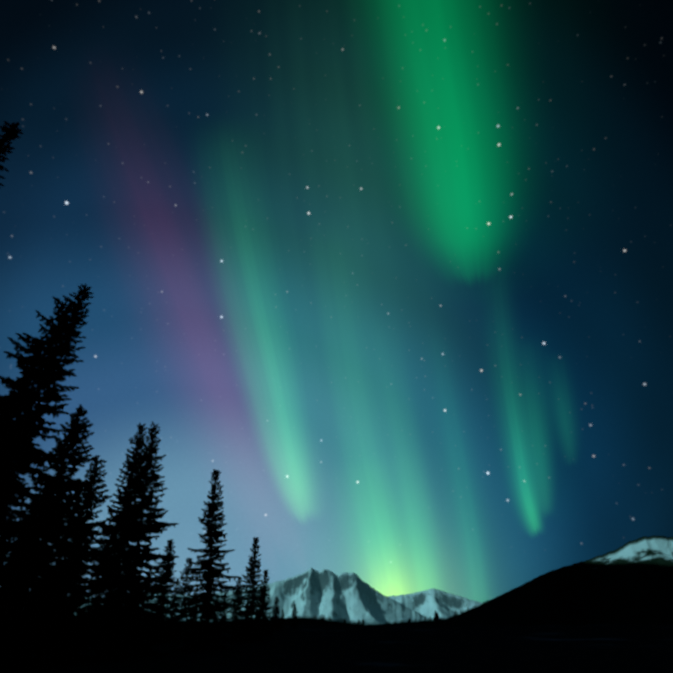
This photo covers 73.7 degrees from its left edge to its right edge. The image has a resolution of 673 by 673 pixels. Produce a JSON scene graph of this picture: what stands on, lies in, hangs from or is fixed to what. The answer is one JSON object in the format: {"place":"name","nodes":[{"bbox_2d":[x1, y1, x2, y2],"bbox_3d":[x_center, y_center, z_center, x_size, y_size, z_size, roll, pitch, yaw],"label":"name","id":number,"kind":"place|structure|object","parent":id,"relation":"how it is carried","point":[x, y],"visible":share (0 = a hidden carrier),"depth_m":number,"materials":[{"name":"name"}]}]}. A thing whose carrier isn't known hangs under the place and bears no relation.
{"place":"outdoors","nodes":[
{"label":"outdoors","id":0,"kind":"place"},
{"bbox_2d":[75,568,432,624],"bbox_3d":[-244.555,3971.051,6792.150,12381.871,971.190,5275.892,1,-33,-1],"label":"mountains","id":1,"kind":"structure","parent":0,"point":[351,597],"depth_m":7157.53,"materials":[{"name":"white snow"}]},
{"bbox_2d":[0,624,672,672],"bbox_3d":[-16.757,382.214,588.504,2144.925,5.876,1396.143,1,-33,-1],"label":"ground","id":2,"kind":"structure","parent":0,"point":[626,648],"depth_m":32.16,"materials":[{"name":"black"}]},
{"bbox_2d":[0,474,28,563],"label":"spruce","id":3,"kind":"object","parent":2,"relation":"on","point":[11,516],"visible":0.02,"depth_m":31.50,"materials":[{"name":"black plant"}]},
{"bbox_2d":[0,485,49,615],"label":"spruce","id":4,"kind":"object","parent":2,"relation":"on","point":[41,541],"depth_m":33.79,"materials":[{"name":"black plant"}]},
{"bbox_2d":[0,283,93,614],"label":"tall spruce","id":5,"kind":"object","parent":2,"relation":"on","point":[45,371],"visible":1,"depth_m":25.44,"materials":[{"name":"black plant"}]},
{"bbox_2d":[0,404,112,669],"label":"tall spruce","id":6,"kind":"object","parent":2,"relation":"on","point":[25,634],"visible":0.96,"depth_m":24.96,"materials":[{"name":"black plant"}]},
{"bbox_2d":[19,455,112,660],"bbox_3d":[-17.303,14.025,29.497,5.370,12.229,5.655,24,-40,-31],"label":"tall spruce","id":7,"kind":"object","parent":2,"relation":"on","point":[75,589],"visible":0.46,"depth_m":28.90,"materials":[{"name":"black plant"}]},
{"bbox_2d":[73,513,120,649],"bbox_3d":[-21.134,21.426,39.587,6.460,11.648,5.362,1,-33,-1],"label":"spruce","id":8,"kind":"object","parent":2,"relation":"on","point":[94,600],"visible":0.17,"depth_m":38.72,"materials":[{"name":"black plant"}]},
{"bbox_2d":[50,423,163,660],"bbox_3d":[-14.640,13.698,32.234,6.012,15.757,6.792,1,-33,-1],"label":"spruce","id":9,"kind":"object","parent":2,"relation":"on","point":[112,614],"visible":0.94,"depth_m":30.58,"materials":[{"name":"black plant"}]},
{"bbox_2d":[84,421,190,655],"bbox_3d":[-14.002,14.634,34.893,7.200,17.292,6.226,-11,-35,16],"label":"spruce","id":10,"kind":"object","parent":2,"relation":"on","point":[151,517],"visible":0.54,"depth_m":33.88,"materials":[{"name":"black plant"}]},
{"bbox_2d":[139,571,159,623],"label":"spruce","id":11,"kind":"object","parent":2,"relation":"on","point":[148,594],"visible":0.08,"depth_m":67.22,"materials":[{"name":"black plant"}]},
{"bbox_2d":[141,539,179,643],"bbox_3d":[-18.352,27.113,47.376,4.745,10.602,4.833,1,-33,-1],"label":"spruce","id":12,"kind":"object","parent":2,"relation":"on","point":[167,574],"visible":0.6,"depth_m":47.28,"materials":[{"name":"black plant"}]},
{"bbox_2d":[164,578,180,625],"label":"spruce","id":13,"kind":"object","parent":2,"relation":"on","point":[177,579],"visible":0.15,"depth_m":115.43,"materials":[{"name":"black plant"}]},
{"bbox_2d":[165,557,196,636],"bbox_3d":[-21.016,35.777,60.838,5.368,10.510,5.959,1,-33,-1],"label":"spruce","id":14,"kind":"object","parent":2,"relation":"on","point":[183,596],"visible":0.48,"depth_m":60.93,"materials":[{"name":"black plant"}]},
{"bbox_2d":[186,586,198,626],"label":"spruce","id":15,"kind":"object","parent":2,"relation":"on","point":[189,623],"visible":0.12,"depth_m":122.90,"materials":[{"name":"black plant"}]},
{"bbox_2d":[168,469,240,649],"bbox_3d":[-10.869,19.657,40.726,5.615,15.351,5.597,1,-33,-1],"label":"spruce","id":16,"kind":"object","parent":2,"relation":"on","point":[206,609],"visible":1,"depth_m":39.22,"materials":[{"name":"black plant"}]},
{"bbox_2d":[212,584,231,632],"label":"spruce","id":17,"kind":"object","parent":2,"relation":"on","point":[221,630],"visible":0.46,"depth_m":87.50,"materials":[{"name":"black plant"}]},
{"bbox_2d":[225,576,244,632],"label":"spruce","id":18,"kind":"object","parent":2,"relation":"on","point":[236,607],"visible":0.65,"depth_m":73.94,"materials":[{"name":"black plant"}]},
{"bbox_2d":[228,537,268,641],"bbox_3d":[-9.433,29.221,51.797,4.817,11.306,4.737,11,-35,-16],"label":"spruce","id":19,"kind":"object","parent":2,"relation":"on","point":[249,632],"visible":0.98,"depth_m":50.70,"materials":[{"name":"black plant"}]},
{"bbox_2d":[254,570,273,635],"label":"spruce","id":20,"kind":"object","parent":2,"relation":"on","point":[264,588],"visible":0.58,"depth_m":64.40,"materials":[{"name":"black plant"}]},
{"bbox_2d":[270,596,281,628],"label":"spruce","id":21,"kind":"object","parent":2,"relation":"on","point":[274,623],"visible":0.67,"depth_m":104.22,"materials":[{"name":"black plant"}]},
{"bbox_2d":[280,609,285,626],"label":"spruce","id":22,"kind":"object","parent":2,"relation":"on","point":[282,618],"visible":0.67,"depth_m":193.89,"materials":[{"name":"black plant"}]},
{"bbox_2d":[290,604,299,627],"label":"spruce","id":23,"kind":"object","parent":2,"relation":"on","point":[293,623],"visible":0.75,"depth_m":135.46,"materials":[{"name":"black plant"}]},
{"bbox_2d":[0,0,672,602],"label":"sky","id":24,"kind":"structure","parent":0,"point":[397,273],"materials":[{"name":"blue"}]},
{"bbox_2d":[163,535,672,626],"bbox_3d":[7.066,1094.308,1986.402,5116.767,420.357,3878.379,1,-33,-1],"label":"ridge","id":25,"kind":"structure","parent":0,"point":[630,582],"depth_m":1704.77,"materials":[{"name":"black"}]},
{"bbox_2d":[212,590,511,625],"bbox_3d":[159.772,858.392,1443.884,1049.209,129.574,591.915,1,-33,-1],"label":"forest edge","id":26,"kind":"object","parent":25,"relation":"on","point":[435,618],"visible":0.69,"depth_m":1225.20,"materials":[{"name":"black plant"}]},
{"bbox_2d":[387,588,481,618],"bbox_3d":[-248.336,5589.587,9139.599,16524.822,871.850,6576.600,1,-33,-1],"label":"mountains","id":27,"kind":"structure","parent":0,"point":[429,602],"depth_m":9561.98,"materials":[{"name":"white snow"}]},
{"label":"ground","id":28,"kind":"structure","parent":0,"visible":0},
{"bbox_2d":[0,121,22,185],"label":"spruce","id":29,"kind":"object","parent":28,"relation":"on","point":[11,131],"visible":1,"depth_m":24.23,"materials":[{"name":"black plant"}]}
]}

